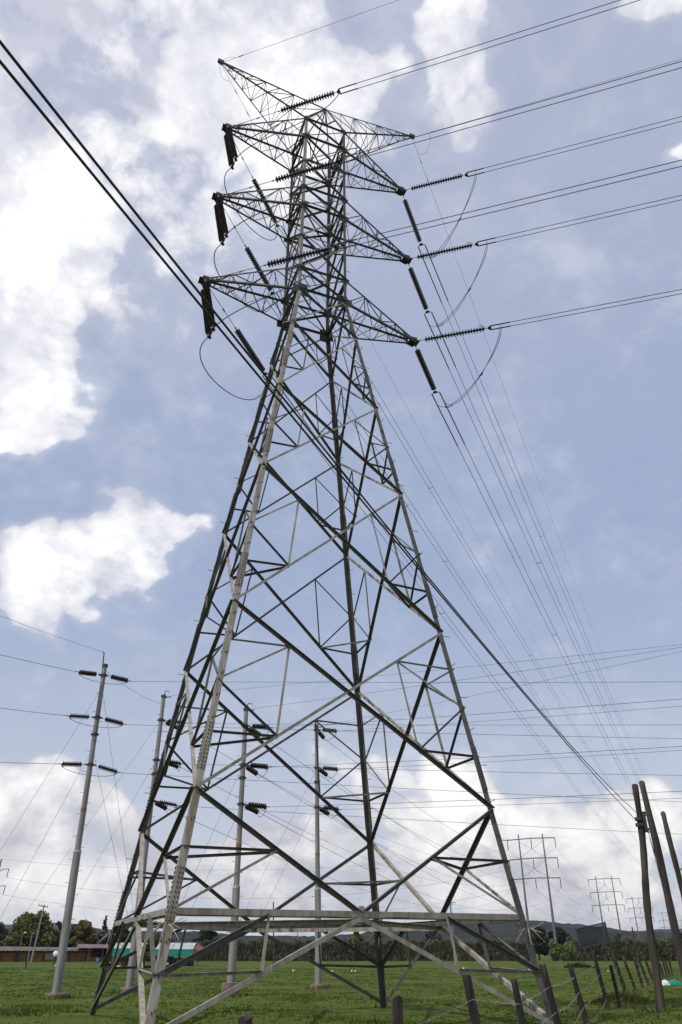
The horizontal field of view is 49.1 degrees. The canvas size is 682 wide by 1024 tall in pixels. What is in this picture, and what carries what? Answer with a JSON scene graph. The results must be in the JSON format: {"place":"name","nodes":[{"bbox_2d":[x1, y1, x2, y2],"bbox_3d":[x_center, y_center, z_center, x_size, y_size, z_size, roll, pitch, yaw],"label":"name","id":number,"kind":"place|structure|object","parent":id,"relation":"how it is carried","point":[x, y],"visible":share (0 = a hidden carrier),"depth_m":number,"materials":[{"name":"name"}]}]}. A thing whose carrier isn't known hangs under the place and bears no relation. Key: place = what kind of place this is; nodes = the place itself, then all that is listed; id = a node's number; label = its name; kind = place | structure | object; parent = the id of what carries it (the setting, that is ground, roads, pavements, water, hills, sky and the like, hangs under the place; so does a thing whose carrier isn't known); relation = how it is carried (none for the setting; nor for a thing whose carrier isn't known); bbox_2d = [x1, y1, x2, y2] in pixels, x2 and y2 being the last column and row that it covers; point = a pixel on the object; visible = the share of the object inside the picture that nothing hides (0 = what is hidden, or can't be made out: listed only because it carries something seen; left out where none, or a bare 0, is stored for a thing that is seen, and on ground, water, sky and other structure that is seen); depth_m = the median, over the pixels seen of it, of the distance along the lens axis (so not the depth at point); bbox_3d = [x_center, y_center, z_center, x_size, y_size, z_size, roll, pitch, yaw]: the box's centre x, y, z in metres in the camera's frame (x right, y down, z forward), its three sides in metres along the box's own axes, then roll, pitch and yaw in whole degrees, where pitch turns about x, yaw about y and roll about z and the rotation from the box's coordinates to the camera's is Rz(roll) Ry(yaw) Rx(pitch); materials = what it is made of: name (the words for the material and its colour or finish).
{"place":"outdoors","nodes":[
{"label":"outdoors","id":0,"kind":"place"},
{"bbox_2d":[0,954,681,1023],"bbox_3d":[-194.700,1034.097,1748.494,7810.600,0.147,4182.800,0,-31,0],"label":"ground","id":1,"kind":"structure","parent":0,"point":[79,1017],"depth_m":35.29,"materials":[{"name":"green plant"}]},
{"bbox_2d":[0,909,56,952],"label":"leafy tree","id":2,"kind":"object","parent":1,"relation":"on","point":[28,923],"visible":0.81,"depth_m":167.24,"materials":[{"name":"green plant"}]},
{"bbox_2d":[0,946,96,961],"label":"shed","id":3,"kind":"structure","parent":1,"relation":"on","point":[17,956],"depth_m":158.22,"materials":[{"name":"brown paint"}]},
{"bbox_2d":[44,992,66,998],"bbox_3d":[-11.950,20.361,31.271,0.900,0.420,0.877,0,-31,0],"label":"pole footing","id":4,"kind":"object","parent":1,"relation":"on","point":[61,995],"visible":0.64,"depth_m":31.04,"materials":[{"name":"concrete"}]},
{"bbox_2d":[52,652,107,992],"bbox_3d":[-12.054,13.897,35.087,0.794,15.346,0.370,0,-31,0],"label":"strain pole","id":5,"kind":"object","parent":4,"relation":"on","point":[63,945],"visible":0.99,"depth_m":33.79,"materials":[{"name":"grey paint"}]},
{"bbox_2d":[93,764,120,774],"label":"insulator string","id":6,"kind":"object","parent":5,"relation":"attached to","point":[107,769],"visible":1,"depth_m":36.10,"materials":[{"name":"brown ceramic"}]},
{"bbox_2d":[127,773,674,801],"bbox_3d":[26.203,16.941,43.400,75.631,0.370,0.019,7,-31,-11],"label":"line wire","id":7,"kind":"object","parent":6,"relation":"attached to","point":[400,788],"visible":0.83,"depth_m":38.84,"materials":[{"name":"metal"}]},
{"bbox_2d":[100,717,126,725],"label":"insulator string","id":8,"kind":"object","parent":5,"relation":"attached to","point":[111,720],"visible":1,"depth_m":37.16,"materials":[{"name":"brown ceramic"}]},
{"bbox_2d":[127,724,681,738],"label":"line wire","id":9,"kind":"object","parent":8,"relation":"attached to","point":[440,733],"visible":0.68,"depth_m":38.08,"materials":[{"name":"metal"}]},
{"bbox_2d":[107,674,131,682],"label":"insulator string","id":10,"kind":"object","parent":5,"relation":"attached to","point":[119,678],"visible":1,"depth_m":38.17,"materials":[{"name":"ceramic"}]},
{"bbox_2d":[132,681,564,682],"bbox_3d":[23.848,8.314,37.543,69.129,0.387,0.019,-1,-31,1],"label":"line wire","id":11,"kind":"object","parent":10,"relation":"attached to","point":[394,682],"visible":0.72,"depth_m":37.81,"materials":[{"name":"metal"}]},
{"bbox_2d":[67,919,87,952],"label":"leafy tree","id":12,"kind":"object","parent":1,"relation":"on","point":[72,931],"visible":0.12,"depth_m":177.07,"materials":[{"name":"green plant"}]},
{"bbox_2d":[69,921,97,952],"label":"leafy tree","id":13,"kind":"object","parent":1,"relation":"on","point":[85,932],"visible":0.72,"depth_m":171.27,"materials":[{"name":"green plant"}]},
{"bbox_2d":[96,915,109,943],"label":"conifer","id":14,"kind":"object","parent":1,"relation":"on","point":[104,927],"visible":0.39,"depth_m":169.45,"materials":[{"name":"green plant"}]},
{"bbox_2d":[76,944,145,961],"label":"open shed","id":15,"kind":"structure","parent":1,"relation":"on","point":[101,949],"depth_m":161.41,"materials":[{"name":"metal"}]},
{"bbox_2d":[119,987,137,992],"bbox_3d":[-9.870,22.355,34.763,0.900,0.420,0.877,0,-31,0],"label":"pole footing","id":16,"kind":"object","parent":1,"relation":"on","point":[125,989],"visible":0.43,"depth_m":34.55,"materials":[{"name":"concrete"}]},
{"bbox_2d":[126,690,170,986],"bbox_3d":[-9.865,16.289,38.331,0.655,14.521,0.385,-14,-33,22],"label":"strain pole","id":17,"kind":"object","parent":16,"relation":"on","point":[132,959],"visible":0.63,"depth_m":37.91,"materials":[{"name":"grey paint"}]},
{"bbox_2d":[154,800,179,807],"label":"insulator string","id":18,"kind":"object","parent":17,"relation":"attached to","point":[167,803],"visible":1,"depth_m":39.13,"materials":[{"name":"brown ceramic"}]},
{"bbox_2d":[188,806,664,833],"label":"line wire","id":19,"kind":"object","parent":18,"relation":"attached to","point":[439,821],"visible":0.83,"depth_m":42.82,"materials":[{"name":"metal"}]},
{"bbox_2d":[159,760,182,765],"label":"insulator string","id":20,"kind":"object","parent":17,"relation":"attached to","point":[175,762],"visible":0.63,"depth_m":40.04,"materials":[{"name":"brown ceramic"}]},
{"bbox_2d":[206,764,681,775],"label":"line wire","id":21,"kind":"object","parent":20,"relation":"attached to","point":[469,771],"visible":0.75,"depth_m":40.85,"materials":[{"name":"metal"}]},
{"bbox_2d":[171,644,681,695],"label":"earth wire","id":22,"kind":"object","parent":17,"relation":"attached to","point":[452,668],"visible":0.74,"depth_m":37.11,"materials":[{"name":"metal"}]},
{"bbox_2d":[112,943,149,965],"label":"market canopy","id":23,"kind":"object","parent":1,"relation":"on","point":[126,952],"visible":0.3,"depth_m":108.94,"materials":[{"name":"green fabric"}]},
{"bbox_2d":[155,942,197,965],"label":"market canopy","id":24,"kind":"object","parent":1,"relation":"on","point":[186,950],"visible":0.52,"depth_m":107.69,"materials":[{"name":"green fabric"}]},
{"bbox_2d":[191,930,218,942],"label":"leafy tree","id":25,"kind":"object","parent":1,"relation":"on","point":[208,935],"visible":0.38,"depth_m":197.22,"materials":[{"name":"green plant"}]},
{"bbox_2d":[221,982,240,996],"bbox_3d":[-4.760,20.721,32.232,0.776,0.740,0.776,-12,-33,19],"label":"pole footing","id":26,"kind":"object","parent":1,"relation":"on","point":[225,986],"visible":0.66,"depth_m":32.07,"materials":[{"name":"concrete"}]},
{"bbox_2d":[226,703,253,981],"bbox_3d":[-4.799,15.445,35.346,0.705,12.942,0.370,0,-31,0],"label":"strain pole","id":27,"kind":"object","parent":26,"relation":"on","point":[232,958],"visible":0.73,"depth_m":34.78,"materials":[{"name":"grey paint"}]},
{"bbox_2d":[244,802,269,809],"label":"insulator string","id":28,"kind":"object","parent":27,"relation":"attached to","point":[257,805],"visible":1,"depth_m":35.80,"materials":[{"name":"brown ceramic"}]},
{"bbox_2d":[275,791,678,806],"bbox_3d":[18.674,10.698,29.769,46.191,0.338,0.019,-9,-32,15],"label":"line wire","id":29,"kind":"object","parent":28,"relation":"attached to","point":[469,800],"visible":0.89,"depth_m":33.16,"materials":[{"name":"metal"}]},
{"bbox_2d":[247,762,271,769],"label":"insulator string","id":30,"kind":"object","parent":27,"relation":"attached to","point":[259,765],"visible":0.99,"depth_m":36.74,"materials":[{"name":"brown ceramic"}]},
{"bbox_2d":[279,746,681,766],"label":"line wire","id":31,"kind":"object","parent":30,"relation":"attached to","point":[495,756],"visible":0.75,"depth_m":33.81,"materials":[{"name":"metal"}]},
{"bbox_2d":[248,724,272,730],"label":"insulator string","id":32,"kind":"object","parent":27,"relation":"attached to","point":[259,726],"visible":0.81,"depth_m":37.71,"materials":[{"name":"brown ceramic"}]},
{"bbox_2d":[273,699,677,727],"bbox_3d":[19.531,7.241,31.245,48.186,0.322,0.019,-9,-32,15],"label":"line wire","id":33,"kind":"object","parent":32,"relation":"attached to","point":[513,711],"visible":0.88,"depth_m":34.29,"materials":[{"name":"metal"}]},
{"bbox_2d":[254,647,680,708],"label":"earth wire","id":34,"kind":"object","parent":27,"relation":"attached to","point":[484,676],"visible":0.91,"depth_m":33.24,"materials":[{"name":"metal"}]},
{"bbox_2d":[238,1015,252,1023],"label":"fence post","id":35,"kind":"object","parent":1,"relation":"on","point":[245,1020],"visible":1,"depth_m":6.68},
{"bbox_2d":[195,936,354,960],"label":"reed hedge","id":36,"kind":"object","parent":1,"relation":"on","point":[333,950],"visible":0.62,"depth_m":175.45,"materials":[{"name":"green plant"}]},
{"bbox_2d":[310,984,326,988],"bbox_3d":[-1.190,25.204,39.537,0.900,0.420,0.877,0,-31,0],"label":"pole footing","id":37,"kind":"object","parent":1,"relation":"on","point":[317,985],"visible":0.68,"depth_m":39.28,"materials":[{"name":"concrete"}]},
{"bbox_2d":[312,723,321,983],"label":"strain pole","id":38,"kind":"object","parent":37,"relation":"on","point":[318,971],"visible":0.77,"depth_m":42.56,"materials":[{"name":"grey paint"}]},
{"bbox_2d":[89,58,553,1023],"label":"lattice pylon","id":39,"kind":"object","parent":1,"relation":"on","point":[265,924],"visible":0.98,"depth_m":24.60,"materials":[{"name":"metal"}]},
{"bbox_2d":[201,286,211,338],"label":"insulator string","id":40,"kind":"object","parent":39,"relation":"hanging from","point":[208,330],"visible":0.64,"depth_m":30.16,"materials":[{"name":"brown ceramic"}]},
{"bbox_2d":[199,246,337,399],"bbox_3d":[-3.747,-7.349,31.158,4.132,3.901,8.388,13,-33,-21],"label":"jumper cable","id":41,"kind":"object","parent":40,"relation":"hanging from","point":[242,308],"visible":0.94,"depth_m":29.48,"materials":[{"name":"metal"}]},
{"bbox_2d":[203,279,215,331],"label":"insulator string","id":42,"kind":"object","parent":39,"relation":"attached to","point":[207,294],"visible":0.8,"depth_m":30.25,"materials":[{"name":"brown ceramic"}]},
{"bbox_2d":[214,202,224,245],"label":"insulator string","id":43,"kind":"object","parent":39,"relation":"hanging from","point":[221,237],"visible":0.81,"depth_m":33.12,"materials":[{"name":"brown ceramic"}]},
{"bbox_2d":[214,161,339,311],"bbox_3d":[-3.667,-12.065,33.980,4.132,3.901,8.388,13,-33,-21],"label":"jumper cable","id":44,"kind":"object","parent":43,"relation":"hanging from","point":[256,214],"visible":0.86,"depth_m":32.21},
{"bbox_2d":[216,195,228,237],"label":"insulator string","id":45,"kind":"object","parent":39,"relation":"attached to","point":[223,221],"visible":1,"depth_m":32.91,"materials":[{"name":"brown ceramic"}]},
{"bbox_2d":[224,133,233,169],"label":"insulator string","id":46,"kind":"object","parent":39,"relation":"hanging from","point":[229,156],"visible":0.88,"depth_m":35.83,"materials":[{"name":"ceramic"}]},
{"bbox_2d":[224,92,339,240],"bbox_3d":[-3.640,-16.620,36.681,4.132,3.901,8.388,13,-33,-21],"label":"jumper cable","id":47,"kind":"object","parent":46,"relation":"hanging from","point":[256,143],"visible":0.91,"depth_m":34.93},
{"bbox_2d":[226,126,237,160],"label":"insulator string","id":48,"kind":"object","parent":39,"relation":"attached to","point":[231,142],"visible":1,"depth_m":35.62,"materials":[{"name":"brown ceramic"}]},
{"bbox_2d":[210,289,267,375],"bbox_3d":[-4.657,-8.235,33.952,0.340,0.487,5.781,-11,-35,18],"label":"insulator string","id":49,"kind":"object","parent":39,"relation":"attached to","point":[247,346],"visible":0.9,"depth_m":34.55,"materials":[{"name":"ceramic"}]},
{"bbox_2d":[262,375,661,885],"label":"conductor bundle","id":50,"kind":"object","parent":49,"relation":"attached to","point":[419,586],"visible":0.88,"depth_m":52.58,"materials":[{"name":"metal"}]},
{"bbox_2d":[224,209,273,294],"bbox_3d":[-4.576,-12.951,36.773,0.340,0.487,5.781,-11,-35,18],"label":"insulator string","id":51,"kind":"object","parent":39,"relation":"attached to","point":[254,261],"visible":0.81,"depth_m":37.30,"materials":[{"name":"ceramic"}]},
{"bbox_2d":[270,293,655,862],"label":"conductor bundle","id":52,"kind":"object","parent":51,"relation":"attached to","point":[426,526],"visible":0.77,"depth_m":57.44,"materials":[{"name":"metal"}]},
{"bbox_2d":[235,144,279,227],"bbox_3d":[-4.549,-17.506,39.475,0.340,0.487,5.781,-11,-35,18],"label":"insulator string","id":53,"kind":"object","parent":39,"relation":"attached to","point":[255,183],"visible":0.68,"depth_m":40.00,"materials":[{"name":"metal"}]},
{"bbox_2d":[274,225,649,840],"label":"conductor bundle","id":54,"kind":"object","parent":53,"relation":"attached to","point":[429,480],"visible":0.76,"depth_m":60.61,"materials":[{"name":"metal"}]},
{"bbox_2d":[210,244,337,279],"bbox_3d":[-2.857,-10.237,30.578,5.781,0.487,0.340,-8,-31,18],"label":"insulator string","id":55,"kind":"object","parent":39,"relation":"attached to","point":[292,258],"visible":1,"depth_m":30.13,"materials":[{"name":"ceramic"}]},
{"bbox_2d":[336,160,681,249],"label":"conductor bundle","id":56,"kind":"object","parent":55,"relation":"attached to","point":[504,203],"visible":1,"depth_m":27.45,"materials":[{"name":"metal"}]},
{"bbox_2d":[223,159,340,195],"bbox_3d":[-2.776,-14.953,33.399,5.781,0.487,0.340,-8,-31,18],"label":"insulator string","id":57,"kind":"object","parent":39,"relation":"attached to","point":[306,170],"visible":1,"depth_m":32.94,"materials":[{"name":"metal"}]},
{"bbox_2d":[338,61,681,163],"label":"conductor bundle","id":58,"kind":"object","parent":57,"relation":"attached to","point":[506,111],"visible":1,"depth_m":30.03,"materials":[{"name":"metal"}]},
{"bbox_2d":[232,88,340,126],"bbox_3d":[-2.749,-19.508,36.101,5.781,0.487,0.340,-8,-31,18],"label":"insulator string","id":59,"kind":"object","parent":39,"relation":"attached to","point":[302,103],"visible":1,"depth_m":35.66,"materials":[{"name":"metal"}]},
{"bbox_2d":[339,0,639,93],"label":"conductor bundle","id":60,"kind":"object","parent":59,"relation":"attached to","point":[482,49],"visible":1,"depth_m":32.92,"materials":[{"name":"metal"}]},
{"bbox_2d":[403,196,423,245],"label":"insulator string","id":61,"kind":"object","parent":39,"relation":"attached to","point":[411,218],"visible":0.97,"depth_m":41.46,"materials":[{"name":"ceramic"}]},
{"bbox_2d":[418,244,678,850],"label":"conductor bundle","id":62,"kind":"object","parent":61,"relation":"attached to","point":[510,453],"visible":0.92,"depth_m":55.74,"materials":[{"name":"metal"}]},
{"bbox_2d":[408,264,429,313],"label":"insulator string","id":63,"kind":"object","parent":39,"relation":"attached to","point":[418,288],"visible":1,"depth_m":38.80,"materials":[{"name":"ceramic"}]},
{"bbox_2d":[424,311,676,855],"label":"conductor bundle","id":64,"kind":"object","parent":63,"relation":"hanging from","point":[509,489],"visible":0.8,"depth_m":51.09,"materials":[{"name":"metal"}]},
{"bbox_2d":[429,240,487,326],"bbox_3d":[6.109,-11.170,38.159,0.487,1.120,5.999,12,-32,-19],"label":"jumper cable","id":65,"kind":"object","parent":64,"relation":"attached to","point":[467,291],"visible":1,"depth_m":37.56,"materials":[{"name":"metal"}]},
{"bbox_2d":[222,66,622,794],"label":"earth wire","id":66,"kind":"object","parent":39,"relation":"attached to","point":[384,366],"visible":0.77,"depth_m":58.17,"materials":[{"name":"metal"}]},
{"bbox_2d":[415,346,438,393],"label":"insulator string","id":67,"kind":"object","parent":39,"relation":"attached to","point":[424,367],"visible":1,"depth_m":36.03,"materials":[{"name":"ceramic"}]},
{"bbox_2d":[431,392,673,867],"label":"conductor bundle","id":68,"kind":"object","parent":67,"relation":"hanging from","point":[515,549],"visible":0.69,"depth_m":47.23,"materials":[{"name":"metal"}]},
{"bbox_2d":[437,324,501,407],"bbox_3d":[6.179,-6.423,35.389,0.487,1.120,5.999,12,-32,-19],"label":"jumper cable","id":69,"kind":"object","parent":68,"relation":"attached to","point":[479,375],"visible":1,"depth_m":34.82,"materials":[{"name":"metal"}]},
{"bbox_2d":[405,172,467,190],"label":"insulator string","id":70,"kind":"object","parent":39,"relation":"attached to","point":[436,182],"visible":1,"depth_m":39.40,"materials":[{"name":"ceramic"}]},
{"bbox_2d":[467,116,681,176],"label":"conductor bundle","id":71,"kind":"object","parent":70,"relation":"attached to","point":[568,146],"visible":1,"depth_m":37.21,"materials":[{"name":"metal"}]},
{"bbox_2d":[412,241,478,258],"bbox_3d":[5.072,-12.924,36.842,3.401,0.487,0.340,-6,-31,19],"label":"insulator string","id":72,"kind":"object","parent":39,"relation":"attached to","point":[444,251],"visible":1,"depth_m":36.71,"materials":[{"name":"ceramic"}]},
{"bbox_2d":[478,195,681,245],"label":"conductor bundle","id":73,"kind":"object","parent":72,"relation":"attached to","point":[576,223],"visible":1,"depth_m":34.73,"materials":[{"name":"metal"}]},
{"bbox_2d":[417,324,491,341],"bbox_3d":[5.142,-8.178,34.072,3.401,0.487,0.340,-6,-31,19],"label":"insulator string","id":74,"kind":"object","parent":39,"relation":"attached to","point":[448,335],"visible":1,"depth_m":33.93,"materials":[{"name":"ceramic"}]},
{"bbox_2d":[491,289,681,329],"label":"conductor bundle","id":75,"kind":"object","parent":74,"relation":"attached to","point":[581,312],"visible":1,"depth_m":32.20,"materials":[{"name":"metal"}]},
{"bbox_2d":[413,141,672,835],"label":"earth wire","id":76,"kind":"object","parent":39,"relation":"attached to","point":[514,417],"visible":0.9,"depth_m":60.70,"materials":[{"name":"metal"}]},
{"bbox_2d":[391,995,402,1023],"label":"fence post","id":77,"kind":"object","parent":1,"relation":"on","point":[397,1009],"visible":1,"depth_m":6.76,"materials":[{"name":"wood"}]},
{"bbox_2d":[352,938,535,960],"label":"reed hedge","id":78,"kind":"object","parent":1,"relation":"on","point":[437,948],"visible":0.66,"depth_m":177.22,"materials":[{"name":"green plant"}]},
{"bbox_2d":[462,974,480,1023],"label":"fence post","id":79,"kind":"object","parent":1,"relation":"on","point":[471,1004],"visible":1,"depth_m":9.55,"materials":[{"name":"wood"}]},
{"bbox_2d":[511,979,526,1023],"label":"fence post","id":80,"kind":"object","parent":1,"relation":"on","point":[518,1000],"visible":1,"depth_m":9.47,"materials":[{"name":"wood"}]},
{"bbox_2d":[507,833,561,960],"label":"twin pole frame","id":81,"kind":"object","parent":1,"relation":"on","point":[552,914],"visible":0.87,"depth_m":193.34,"materials":[{"name":"metal"}]},
{"bbox_2d":[524,926,549,959],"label":"leafy tree","id":82,"kind":"object","parent":1,"relation":"on","point":[541,947],"visible":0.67,"depth_m":202.96,"materials":[{"name":"green plant"}]},
{"bbox_2d":[538,963,560,1023],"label":"fence post","id":83,"kind":"object","parent":1,"relation":"on","point":[549,993],"visible":0.99,"depth_m":11.23,"materials":[{"name":"wood"}]},
{"bbox_2d":[546,927,568,953],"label":"leafy tree","id":84,"kind":"object","parent":1,"relation":"on","point":[561,934],"visible":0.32,"depth_m":206.00,"materials":[{"name":"green plant"}]},
{"bbox_2d":[547,939,576,960],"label":"round bush","id":85,"kind":"object","parent":1,"relation":"on","point":[565,950],"visible":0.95,"depth_m":173.27,"materials":[{"name":"green plant"}]},
{"bbox_2d":[567,963,588,1023],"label":"fence post","id":86,"kind":"object","parent":1,"relation":"on","point":[579,997],"visible":0.98,"depth_m":17.73,"materials":[{"name":"wood"}]},
{"bbox_2d":[575,921,615,968],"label":"sign board","id":87,"kind":"object","parent":1,"relation":"on","point":[592,935],"visible":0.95,"depth_m":88.36,"materials":[{"name":"metal"}]},
{"bbox_2d":[591,951,609,1008],"bbox_3d":[9.010,16.255,25.887,0.380,1.826,0.169,0,-31,0],"label":"fence post","id":88,"kind":"object","parent":1,"relation":"on","point":[604,995],"visible":0.88,"depth_m":25.85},
{"bbox_2d":[419,961,666,1023],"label":"barbed wire","id":89,"kind":"object","parent":88,"relation":"attached to","point":[453,1009],"visible":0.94,"depth_m":9.50,"materials":[{"name":"metal"}]},
{"bbox_2d":[588,876,624,938],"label":"twin pole frame","id":90,"kind":"object","parent":1,"relation":"on","point":[613,891],"visible":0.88,"depth_m":302.54,"materials":[{"name":"metal"}]},
{"bbox_2d":[609,964,620,1006],"bbox_3d":[9.631,16.663,26.165,0.251,1.406,0.145,0,-31,0],"label":"fence post","id":91,"kind":"object","parent":1,"relation":"on","point":[615,986],"visible":0.88,"depth_m":26.15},
{"bbox_2d":[613,959,626,992],"bbox_3d":[12.300,20.486,32.783,0.442,1.550,0.151,0,-31,0],"label":"fence post","id":92,"kind":"object","parent":1,"relation":"on","point":[620,976],"visible":0.83,"depth_m":32.80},
{"bbox_2d":[592,992,649,1003],"bbox_3d":[10.609,18.396,28.403,2.162,0.435,1.651,0,-31,0],"label":"grass tuft","id":93,"kind":"object","parent":1,"relation":"on","point":[630,1000],"visible":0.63,"depth_m":28.09,"materials":[{"name":"green plant"}]},
{"bbox_2d":[566,936,677,960],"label":"reed hedge","id":94,"kind":"object","parent":1,"relation":"on","point":[626,947],"visible":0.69,"depth_m":178.16,"materials":[{"name":"green plant"}]},
{"bbox_2d":[632,784,665,1011],"bbox_3d":[10.589,13.072,25.621,0.985,7.166,0.303,0,-31,0],"label":"timber pole","id":95,"kind":"object","parent":1,"relation":"on","point":[641,825],"visible":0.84,"depth_m":25.39,"materials":[{"name":"wood"}]},
{"bbox_2d":[0,40,637,813],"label":"overhead cable","id":96,"kind":"object","parent":95,"relation":"attached to","point":[8,52],"visible":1,"depth_m":6.33,"materials":[{"name":"metal"}]},
{"bbox_2d":[0,59,638,822],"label":"overhead cable","id":97,"kind":"object","parent":95,"relation":"attached to","point":[16,81],"visible":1,"depth_m":6.34,"materials":[{"name":"metal"}]},
{"bbox_2d":[639,780,681,976],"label":"timber pole","id":98,"kind":"object","parent":1,"relation":"on","point":[673,922],"visible":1,"depth_m":23.73,"materials":[{"name":"wood"}]},
{"bbox_2d":[661,811,681,898],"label":"timber pole","id":99,"kind":"object","parent":1,"relation":"on","point":[677,869],"visible":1,"depth_m":26.48,"materials":[{"name":"wood"}]},
{"bbox_2d":[0,0,681,935],"label":"sky","id":100,"kind":"structure","parent":0,"point":[121,457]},
{"bbox_2d":[3,923,681,932],"bbox_3d":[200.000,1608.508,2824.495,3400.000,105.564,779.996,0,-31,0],"label":"hills","id":101,"kind":"structure","parent":0,"point":[8,926],"depth_m":2895.84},
{"bbox_2d":[4,920,681,953],"bbox_3d":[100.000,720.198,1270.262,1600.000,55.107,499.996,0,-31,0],"label":"hill ridge","id":102,"kind":"structure","parent":0,"point":[508,931],"depth_m":1233.57,"materials":[{"name":"plant"}]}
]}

